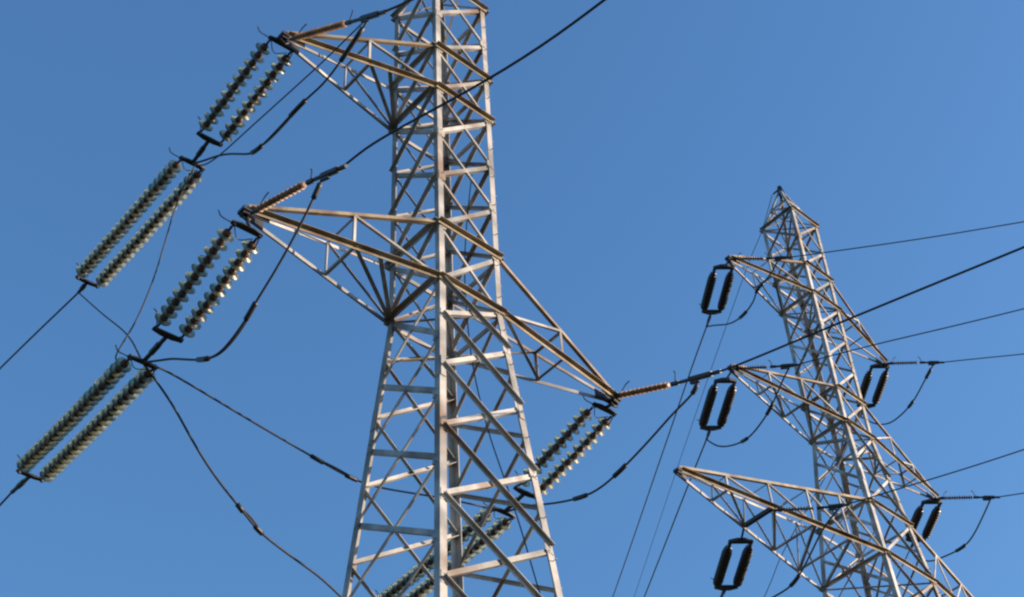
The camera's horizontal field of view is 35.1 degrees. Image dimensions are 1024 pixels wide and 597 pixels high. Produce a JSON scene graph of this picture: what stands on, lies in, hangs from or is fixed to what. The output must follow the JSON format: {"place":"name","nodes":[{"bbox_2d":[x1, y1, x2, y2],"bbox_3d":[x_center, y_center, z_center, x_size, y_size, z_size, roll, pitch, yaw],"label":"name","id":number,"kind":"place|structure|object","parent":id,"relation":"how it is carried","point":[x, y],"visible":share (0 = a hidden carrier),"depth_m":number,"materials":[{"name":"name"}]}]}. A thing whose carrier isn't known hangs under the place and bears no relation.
{"place":"outdoors","nodes":[
{"label":"outdoors","id":0,"kind":"place"},
{"bbox_2d":[0,0,1023,596],"label":"sky","id":1,"kind":"structure","parent":0,"point":[646,145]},
{"bbox_3d":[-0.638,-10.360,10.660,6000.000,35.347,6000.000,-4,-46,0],"label":"ground","id":2,"kind":"structure","parent":0,"visible":0},
{"bbox_2d":[237,0,620,596],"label":"transmission tower","id":3,"kind":"structure","parent":2,"relation":"on","point":[446,294],"depth_m":25.95,"materials":[{"name":"metal"}]},
{"bbox_2d":[141,210,262,363],"bbox_3d":[-4.813,-0.067,24.640,0.826,0.706,3.245,24,-52,-24],"label":"insulator string","id":4,"kind":"object","parent":3,"relation":"attached to","point":[166,314],"visible":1,"depth_m":24.30,"materials":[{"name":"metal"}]},
{"bbox_2d":[10,345,157,493],"bbox_3d":[-7.299,2.220,27.003,0.829,0.949,5.136,25,-52,-25],"label":"insulator string","id":5,"kind":"object","parent":4,"relation":"attached to","point":[73,417],"visible":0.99,"depth_m":26.57,"materials":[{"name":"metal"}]},
{"bbox_2d":[0,493,10,505],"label":"conductor","id":6,"kind":"object","parent":5,"relation":"attached to","point":[5,499],"visible":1,"depth_m":28.84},
{"bbox_2d":[142,364,341,596],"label":"jumper cable","id":7,"kind":"object","parent":5,"relation":"hanging from","point":[256,527],"visible":1,"depth_m":25.62,"materials":[{"name":"black rubber"}]},
{"bbox_2d":[143,181,322,362],"bbox_3d":[-4.189,0.205,23.518,0.102,1.743,4.910,29,-54,-28],"label":"jumper cable","id":8,"kind":"object","parent":4,"relation":"hanging from","point":[254,304],"visible":1,"depth_m":22.66,"materials":[{"name":"black rubber"}]},
{"bbox_2d":[190,26,294,164],"bbox_3d":[-4.832,-3.469,28.595,0.827,0.359,3.254,24,-52,-24],"label":"insulator string","id":9,"kind":"object","parent":3,"relation":"attached to","point":[234,88],"visible":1,"depth_m":28.41,"materials":[{"name":"glass"}]},
{"bbox_2d":[75,147,205,293],"bbox_3d":[-7.229,-1.316,30.922,0.828,0.939,4.827,25,-52,-25],"label":"insulator string","id":10,"kind":"object","parent":9,"relation":"attached to","point":[123,226],"visible":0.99,"depth_m":30.66,"materials":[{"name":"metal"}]},
{"bbox_2d":[0,293,77,368],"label":"conductor","id":11,"kind":"object","parent":10,"relation":"attached to","point":[50,319],"visible":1,"depth_m":33.93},
{"bbox_2d":[78,292,140,357],"bbox_3d":[-7.236,0.441,28.927,0.030,5.990,4.921,23,-51,-24],"label":"jumper cable","id":12,"kind":"object","parent":10,"relation":"hanging from","point":[118,326],"visible":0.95,"depth_m":28.34,"materials":[{"name":"black rubber"}]},
{"bbox_2d":[192,20,367,163],"bbox_3d":[-4.020,-3.258,27.272,0.102,2.108,5.433,30,-54,-28],"label":"jumper cable","id":13,"kind":"object","parent":10,"relation":"hanging from","point":[303,102],"visible":1,"depth_m":26.12,"materials":[{"name":"black rubber"}]},
{"bbox_2d":[192,22,363,165],"bbox_3d":[-4.075,-3.397,27.462,0.027,1.626,5.321,30,-54,-28],"label":"jumper cable","id":14,"kind":"object","parent":9,"relation":"hanging from","point":[334,50],"visible":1,"depth_m":26.95,"materials":[{"name":"black rubber"}]},
{"bbox_2d":[115,166,194,359],"bbox_3d":[-6.099,-0.667,27.806,1.120,4.339,0.027,-24,-49,19],"label":"jumper cable","id":15,"kind":"object","parent":14,"relation":"hanging from","point":[157,265],"visible":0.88,"depth_m":27.64,"materials":[{"name":"black rubber"}]},
{"bbox_2d":[250,163,347,214],"bbox_3d":[-3.076,-1.589,23.232,0.126,1.048,2.227,34,-56,-31],"label":"rod insulator","id":16,"kind":"object","parent":3,"relation":"attached to","point":[262,206],"visible":1,"depth_m":23.21,"materials":[{"name":"ceramic"}]},
{"bbox_2d":[346,0,605,163],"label":"conductor","id":17,"kind":"object","parent":16,"relation":"attached to","point":[486,79],"visible":1,"depth_m":20.53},
{"bbox_2d":[290,9,387,40],"bbox_3d":[-2.849,-4.422,26.296,0.126,1.908,2.518,34,-56,-31],"label":"rod insulator","id":18,"kind":"object","parent":3,"relation":"attached to","point":[299,36],"visible":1,"depth_m":26.28,"materials":[{"name":"brown ceramic"}]},
{"bbox_2d":[386,0,412,11],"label":"conductor","id":19,"kind":"object","parent":18,"relation":"attached to","point":[398,5],"visible":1,"depth_m":24.77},
{"bbox_2d":[464,174,540,593],"bbox_3d":[-0.216,1.051,25.316,0.977,9.360,0.020,-4,-46,0],"label":"down cable","id":20,"kind":"object","parent":3,"relation":"hanging from","point":[480,400],"visible":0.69,"depth_m":24.42,"materials":[{"name":"black rubber"}]},
{"bbox_2d":[503,395,616,513],"bbox_3d":[0.802,2.846,28.935,0.820,0.543,3.218,24,-52,-24],"label":"insulator string","id":21,"kind":"object","parent":3,"relation":"attached to","point":[604,422],"visible":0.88,"depth_m":28.71,"materials":[{"name":"glass"}]},
{"bbox_2d":[375,502,515,596],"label":"insulator string","id":22,"kind":"object","parent":21,"relation":"attached to","point":[492,532],"visible":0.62,"depth_m":30.46,"materials":[{"name":"glass"}]},
{"bbox_2d":[158,366,502,512],"bbox_3d":[-2.969,2.536,27.456,7.622,1.040,0.075,32,-55,-29],"label":"jumper cable","id":23,"kind":"object","parent":22,"relation":"hanging from","point":[336,469],"visible":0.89,"depth_m":26.87,"materials":[{"name":"black rubber"}]},
{"bbox_2d":[505,382,698,512],"bbox_3d":[1.474,2.858,27.982,0.084,1.118,5.058,29,-54,-28],"label":"jumper cable","id":24,"kind":"object","parent":21,"relation":"hanging from","point":[620,470],"visible":0.91,"depth_m":27.30,"materials":[{"name":"black rubber"}]},
{"bbox_2d":[615,369,721,397],"bbox_3d":[2.581,1.424,27.372,0.126,1.134,2.314,34,-56,-31],"label":"rod insulator","id":25,"kind":"object","parent":3,"relation":"attached to","point":[693,379],"visible":1,"depth_m":27.30,"materials":[{"name":"ceramic"}]},
{"bbox_2d":[720,246,1023,371],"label":"conductor","id":26,"kind":"object","parent":25,"relation":"attached to","point":[888,302],"visible":1,"depth_m":24.46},
{"bbox_2d":[673,185,972,596],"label":"transmission tower","id":27,"kind":"structure","parent":2,"relation":"on","point":[831,415],"depth_m":45.38,"materials":[{"name":"metal"}]},
{"bbox_2d":[634,194,772,595],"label":"earth wire","id":28,"kind":"object","parent":27,"relation":"attached to","point":[706,382],"visible":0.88,"depth_m":67.43,"materials":[{"name":"grey metal"}]},
{"bbox_2d":[696,369,736,439],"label":"insulator string","id":29,"kind":"object","parent":27,"relation":"attached to","point":[703,420],"visible":1,"depth_m":45.81,"materials":[{"name":"brown ceramic"}]},
{"bbox_2d":[644,440,706,596],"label":"conductor","id":30,"kind":"object","parent":29,"relation":"attached to","point":[674,519],"visible":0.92,"depth_m":53.60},
{"bbox_2d":[707,367,789,446],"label":"jumper cable","id":31,"kind":"object","parent":29,"relation":"hanging from","point":[768,411],"visible":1,"depth_m":44.45,"materials":[{"name":"black rubber"}]},
{"bbox_2d":[699,260,733,327],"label":"insulator string","id":32,"kind":"object","parent":27,"relation":"attached to","point":[724,294],"visible":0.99,"depth_m":49.73,"materials":[{"name":"brown ceramic"}]},
{"bbox_2d":[612,328,706,596],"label":"conductor","id":33,"kind":"object","parent":32,"relation":"attached to","point":[661,456],"visible":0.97,"depth_m":60.85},
{"bbox_2d":[707,260,778,326],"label":"jumper cable","id":34,"kind":"object","parent":32,"relation":"hanging from","point":[745,312],"visible":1,"depth_m":48.75,"materials":[{"name":"black rubber"}]},
{"bbox_2d":[711,526,752,596],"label":"insulator string","id":35,"kind":"object","parent":27,"relation":"attached to","point":[741,569],"visible":1,"depth_m":41.63,"materials":[{"name":"brown ceramic"}]},
{"bbox_2d":[772,507,840,596],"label":"jumper cable","id":36,"kind":"object","parent":35,"relation":"hanging from","point":[795,580],"visible":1,"depth_m":40.36,"materials":[{"name":"black rubber"}]},
{"bbox_2d":[732,252,790,260],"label":"rod insulator","id":37,"kind":"object","parent":27,"relation":"attached to","point":[777,258],"visible":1,"depth_m":47.78,"materials":[{"name":"brown ceramic"}]},
{"bbox_2d":[791,221,1023,257],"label":"conductor","id":38,"kind":"object","parent":37,"relation":"attached to","point":[907,240],"visible":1,"depth_m":47.86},
{"bbox_2d":[735,360,799,370],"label":"rod insulator","id":39,"kind":"object","parent":27,"relation":"attached to","point":[783,366],"visible":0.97,"depth_m":43.77,"materials":[{"name":"ceramic"}]},
{"bbox_2d":[800,308,1023,363],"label":"conductor","id":40,"kind":"object","parent":39,"relation":"attached to","point":[911,335],"visible":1,"depth_m":44.19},
{"bbox_2d":[774,499,849,512],"bbox_3d":[7.373,5.095,39.899,1.855,0.398,0.136,-5,-46,1],"label":"rod insulator","id":41,"kind":"object","parent":27,"relation":"attached to","point":[831,507],"visible":1,"depth_m":39.81,"materials":[{"name":"black ceramic"}]},
{"bbox_2d":[850,449,1023,503],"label":"conductor","id":42,"kind":"object","parent":41,"relation":"attached to","point":[936,477],"visible":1,"depth_m":40.20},
{"bbox_2d":[856,363,889,416],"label":"insulator string","id":43,"kind":"object","parent":27,"relation":"attached to","point":[880,386],"visible":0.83,"depth_m":52.91,"materials":[{"name":"brown ceramic"}]},
{"bbox_2d":[764,417,859,596],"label":"conductor","id":44,"kind":"object","parent":43,"relation":"attached to","point":[795,529],"visible":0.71,"depth_m":64.26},
{"bbox_2d":[861,365,933,424],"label":"jumper cable","id":45,"kind":"object","parent":43,"relation":"hanging from","point":[911,403],"visible":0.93,"depth_m":51.97,"materials":[{"name":"black rubber"}]},
{"bbox_2d":[888,357,943,364],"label":"rod insulator","id":46,"kind":"object","parent":27,"relation":"attached to","point":[920,362],"visible":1,"depth_m":51.61,"materials":[{"name":"brown ceramic"}]},
{"bbox_2d":[944,353,1023,362],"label":"conductor","id":47,"kind":"object","parent":46,"relation":"attached to","point":[984,357],"visible":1,"depth_m":51.54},
{"bbox_2d":[905,499,942,548],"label":"insulator string","id":48,"kind":"object","parent":27,"relation":"attached to","point":[931,521],"visible":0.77,"depth_m":49.41,"materials":[{"name":"brown ceramic"}]},
{"bbox_2d":[925,499,990,561],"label":"jumper cable","id":49,"kind":"object","parent":48,"relation":"hanging from","point":[963,546],"visible":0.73,"depth_m":48.63,"materials":[{"name":"black rubber"}]},
{"bbox_2d":[939,490,999,500],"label":"rod insulator","id":50,"kind":"object","parent":27,"relation":"attached to","point":[986,497],"visible":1,"depth_m":48.32,"materials":[{"name":"black ceramic"}]}
]}

